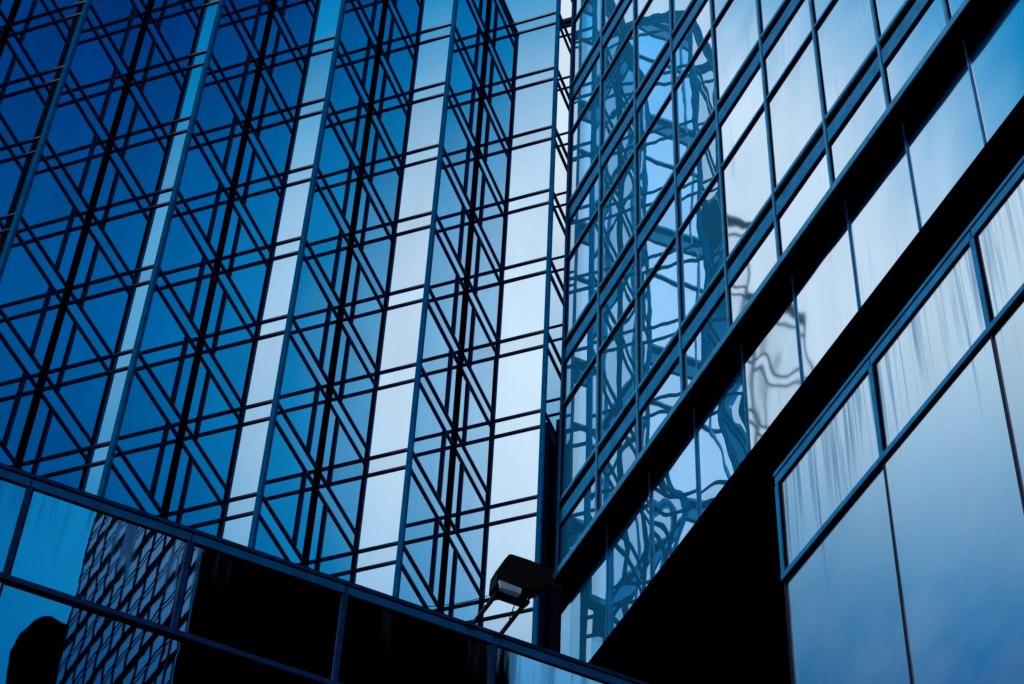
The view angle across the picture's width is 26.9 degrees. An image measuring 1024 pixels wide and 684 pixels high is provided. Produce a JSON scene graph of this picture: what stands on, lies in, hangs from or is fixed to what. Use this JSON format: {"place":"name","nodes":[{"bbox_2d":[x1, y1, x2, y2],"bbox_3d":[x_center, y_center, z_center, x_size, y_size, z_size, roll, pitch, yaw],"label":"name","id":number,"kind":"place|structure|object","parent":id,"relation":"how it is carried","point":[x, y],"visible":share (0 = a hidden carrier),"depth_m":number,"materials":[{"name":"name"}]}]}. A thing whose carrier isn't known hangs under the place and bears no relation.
{"place":"outdoors","nodes":[
{"label":"outdoors","id":0,"kind":"place"},
{"bbox_2d":[0,0,571,648],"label":"glass tower","id":1,"kind":"structure","parent":0,"point":[282,278],"depth_m":70.99,"materials":[{"name":"blue glass"}]},
{"bbox_2d":[553,0,1023,683],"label":"glass wing","id":2,"kind":"structure","parent":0,"point":[773,208],"depth_m":60.53,"materials":[{"name":"blue glass"}]},
{"bbox_2d":[560,480,594,562],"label":"window pane","id":3,"kind":"structure","parent":2,"relation":"in","point":[583,513],"depth_m":66.15,"materials":[{"name":"blue glass"}]},
{"bbox_2d":[561,361,595,495],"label":"window pane","id":4,"kind":"structure","parent":2,"relation":"in","point":[579,430],"depth_m":69.17,"materials":[{"name":"blue glass"}]},
{"bbox_2d":[575,0,584,16],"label":"window pane","id":5,"kind":"structure","parent":2,"relation":"in","point":[578,3],"depth_m":88.59,"materials":[{"name":"blue glass"}]},
{"bbox_2d":[564,317,596,400],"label":"window pane","id":6,"kind":"structure","parent":2,"relation":"in","point":[586,349],"depth_m":71.61,"materials":[{"name":"blue glass"}]},
{"bbox_2d":[566,214,597,334],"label":"window pane","id":7,"kind":"structure","parent":2,"relation":"in","point":[583,264],"depth_m":74.75,"materials":[{"name":"blue glass"}]},
{"bbox_2d":[568,176,598,253],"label":"window pane","id":8,"kind":"structure","parent":2,"relation":"in","point":[589,205],"depth_m":77.19,"materials":[{"name":"blue glass"}]},
{"bbox_2d":[570,88,599,197],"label":"window pane","id":9,"kind":"structure","parent":2,"relation":"in","point":[585,137],"depth_m":80.35,"materials":[{"name":"blue glass"}]},
{"bbox_2d":[572,56,599,126],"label":"window pane","id":10,"kind":"structure","parent":2,"relation":"in","point":[592,80],"depth_m":82.76,"materials":[{"name":"blue glass"}]},
{"bbox_2d":[573,0,600,78],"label":"window pane","id":11,"kind":"structure","parent":2,"relation":"in","point":[587,26],"depth_m":85.81,"materials":[{"name":"blue glass"}]},
{"bbox_2d":[604,0,618,25],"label":"window pane","id":12,"kind":"structure","parent":2,"relation":"in","point":[609,5],"depth_m":83.67,"materials":[{"name":"blue glass"}]},
{"bbox_2d":[599,422,635,508],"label":"window pane","id":13,"kind":"structure","parent":2,"relation":"in","point":[624,455],"depth_m":64.38,"materials":[{"name":"blue glass"}]},
{"bbox_2d":[600,303,635,439],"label":"window pane","id":14,"kind":"structure","parent":2,"relation":"in","point":[618,357],"depth_m":67.40,"materials":[{"name":"blue glass"}]},
{"bbox_2d":[601,157,634,280],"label":"window pane","id":15,"kind":"structure","parent":2,"relation":"in","point":[618,225],"depth_m":73.00,"materials":[{"name":"blue glass"}]},
{"bbox_2d":[603,32,632,143],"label":"window pane","id":16,"kind":"structure","parent":2,"relation":"in","point":[618,83],"depth_m":78.59,"materials":[{"name":"blue glass"}]},
{"bbox_2d":[601,259,634,344],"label":"window pane","id":17,"kind":"structure","parent":2,"relation":"in","point":[624,292],"depth_m":69.85,"materials":[{"name":"blue glass"}]},
{"bbox_2d":[602,119,633,199],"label":"window pane","id":18,"kind":"structure","parent":2,"relation":"in","point":[625,147],"depth_m":75.43,"materials":[{"name":"blue glass"}]},
{"bbox_2d":[603,0,632,74],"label":"window pane","id":19,"kind":"structure","parent":2,"relation":"in","point":[625,24],"depth_m":80.98,"materials":[{"name":"blue glass"}]},
{"bbox_2d":[636,0,647,17],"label":"window pane","id":20,"kind":"structure","parent":2,"relation":"in","point":[640,4],"depth_m":79.49,"materials":[{"name":"blue glass"}]},
{"bbox_2d":[637,0,669,87],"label":"window pane","id":21,"kind":"structure","parent":2,"relation":"in","point":[653,30],"depth_m":76.67,"materials":[{"name":"blue glass"}]},
{"bbox_2d":[638,61,670,141],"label":"window pane","id":22,"kind":"structure","parent":2,"relation":"in","point":[660,91],"depth_m":73.65,"materials":[{"name":"blue glass"}]},
{"bbox_2d":[638,96,673,221],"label":"window pane","id":23,"kind":"structure","parent":2,"relation":"in","point":[655,154],"depth_m":71.24,"materials":[{"name":"blue glass"}]},
{"bbox_2d":[639,198,675,287],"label":"window pane","id":24,"kind":"structure","parent":2,"relation":"in","point":[664,231],"depth_m":68.08,"materials":[{"name":"blue glass"}]},
{"bbox_2d":[640,241,677,381],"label":"window pane","id":25,"kind":"structure","parent":2,"relation":"in","point":[659,298],"depth_m":65.63,"materials":[{"name":"blue glass"}]},
{"bbox_2d":[641,361,680,449],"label":"window pane","id":26,"kind":"structure","parent":2,"relation":"in","point":[667,395],"depth_m":62.61,"materials":[{"name":"blue glass"}]},
{"bbox_2d":[673,0,690,28],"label":"window pane","id":27,"kind":"structure","parent":2,"relation":"in","point":[679,6],"depth_m":74.53,"materials":[{"name":"blue glass"}]},
{"bbox_2d":[674,0,710,82],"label":"window pane","id":28,"kind":"structure","parent":2,"relation":"in","point":[701,25],"depth_m":71.89,"materials":[{"name":"blue glass"}]},
{"bbox_2d":[676,34,714,161],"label":"window pane","id":29,"kind":"structure","parent":2,"relation":"in","point":[695,99],"depth_m":69.47,"materials":[{"name":"blue glass"}]},
{"bbox_2d":[679,133,717,225],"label":"window pane","id":30,"kind":"structure","parent":2,"relation":"in","point":[705,169],"depth_m":66.31,"materials":[{"name":"blue glass"}]},
{"bbox_2d":[680,176,723,319],"bbox_3d":[5.701,-2.794,63.819,0.042,4.426,2.808,20,-50,-15],"label":"window pane","id":31,"kind":"structure","parent":2,"relation":"in","point":[701,238],"depth_m":63.88,"materials":[{"name":"blue glass"}]},
{"bbox_2d":[684,296,726,388],"bbox_3d":[5.544,0.066,60.704,0.040,1.853,2.808,20,-50,-15],"label":"window pane","id":32,"kind":"structure","parent":2,"relation":"in","point":[715,327],"depth_m":60.85,"materials":[{"name":"blue glass"}]},
{"bbox_2d":[714,0,726,18],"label":"window pane","id":33,"kind":"structure","parent":2,"relation":"in","point":[718,4],"depth_m":70.38,"materials":[{"name":"glass"}]},
{"bbox_2d":[715,0,757,98],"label":"window pane","id":34,"kind":"structure","parent":2,"relation":"in","point":[736,32],"depth_m":67.55,"materials":[{"name":"glass"}]},
{"bbox_2d":[721,66,763,160],"bbox_3d":[6.979,-6.837,64.440,0.047,2.047,2.808,20,-50,-15],"label":"window pane","id":35,"kind":"structure","parent":2,"relation":"in","point":[751,99],"depth_m":64.55,"materials":[{"name":"glass"}]},
{"bbox_2d":[723,109,770,254],"bbox_3d":[6.859,-4.649,62.057,0.043,4.426,2.808,20,-50,-15],"label":"window pane","id":36,"kind":"structure","parent":2,"relation":"in","point":[747,185],"depth_m":62.11,"materials":[{"name":"glass"}]},
{"bbox_2d":[730,226,776,322],"bbox_3d":[6.702,-1.788,58.943,0.041,1.853,2.808,20,-50,-15],"label":"window pane","id":37,"kind":"structure","parent":2,"relation":"in","point":[760,264],"depth_m":59.08,"materials":[{"name":"glass"}]},
{"bbox_2d":[760,0,782,30],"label":"window pane","id":38,"kind":"structure","parent":2,"relation":"in","point":[768,7],"depth_m":65.44,"materials":[{"name":"glass"}]},
{"bbox_2d":[765,0,810,93],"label":"window pane","id":39,"kind":"structure","parent":2,"relation":"in","point":[798,28],"depth_m":62.78,"materials":[{"name":"glass"}]},
{"bbox_2d":[769,37,821,185],"bbox_3d":[8.018,-6.503,60.296,0.045,4.426,2.808,20,-50,-15],"label":"window pane","id":40,"kind":"structure","parent":2,"relation":"in","point":[795,108],"depth_m":60.34,"materials":[{"name":"glass"}]},
{"bbox_2d":[779,152,829,252],"bbox_3d":[7.861,-3.643,57.181,0.041,1.853,2.808,20,-50,-15],"label":"window pane","id":41,"kind":"structure","parent":2,"relation":"in","point":[816,185],"depth_m":57.30,"materials":[{"name":"glass"}]},
{"bbox_2d":[813,0,830,21],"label":"window pane","id":42,"kind":"structure","parent":2,"relation":"in","point":[819,5],"depth_m":61.25,"materials":[{"name":"glass"}]},
{"bbox_2d":[817,0,875,112],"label":"window pane","id":43,"kind":"structure","parent":2,"relation":"in","point":[846,35],"depth_m":58.42,"materials":[{"name":"glass"}]},
{"bbox_2d":[831,74,885,178],"bbox_3d":[9.019,-5.498,55.419,0.044,1.853,2.808,20,-50,-15],"label":"window pane","id":44,"kind":"structure","parent":2,"relation":"in","point":[871,108],"depth_m":55.54,"materials":[{"name":"glass"}]},
{"bbox_2d":[875,0,904,34],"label":"window pane","id":45,"kind":"structure","parent":2,"relation":"in","point":[886,9],"depth_m":56.32,"materials":[{"name":"glass"}]},
{"bbox_2d":[886,0,945,100],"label":"window pane","id":46,"kind":"structure","parent":2,"relation":"in","point":[932,22],"depth_m":53.79,"materials":[{"name":"glass"}]},
{"bbox_2d":[948,0,963,17],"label":"window pane","id":47,"kind":"structure","parent":2,"relation":"in","point":[954,5],"depth_m":52.34,"materials":[{"name":"glass"}]},
{"bbox_2d":[773,156,1023,683],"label":"podium building","id":48,"kind":"structure","parent":0,"point":[898,474],"depth_m":26.14,"materials":[{"name":"blue glass"}]},
{"label":"ground","id":49,"kind":"structure","parent":0,"visible":0},
{"bbox_2d":[0,462,648,683],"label":"podium building","id":50,"kind":"structure","parent":49,"relation":"on","point":[95,589],"depth_m":30.70,"materials":[{"name":"black glass"}]},
{"bbox_2d":[465,554,562,638],"bbox_3d":[0.039,4.064,33.487,1.650,1.714,0.330,21,-50,-16],"label":"floodlight","id":51,"kind":"object","parent":50,"relation":"on","point":[519,582],"visible":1,"depth_m":33.66,"materials":[{"name":"black metal"}]},
{"bbox_2d":[407,593,496,606],"bbox_3d":[-0.951,3.960,32.847,1.572,0.911,0.014,21,-50,-16],"label":"cable","id":52,"kind":"object","parent":51,"relation":"attached to","point":[456,603],"visible":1,"depth_m":32.86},
{"bbox_2d":[549,419,559,651],"bbox_3d":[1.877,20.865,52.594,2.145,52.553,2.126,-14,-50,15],"label":"pole","id":53,"kind":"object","parent":49,"relation":"on","point":[554,622],"depth_m":66.20,"materials":[{"name":"black metal"}]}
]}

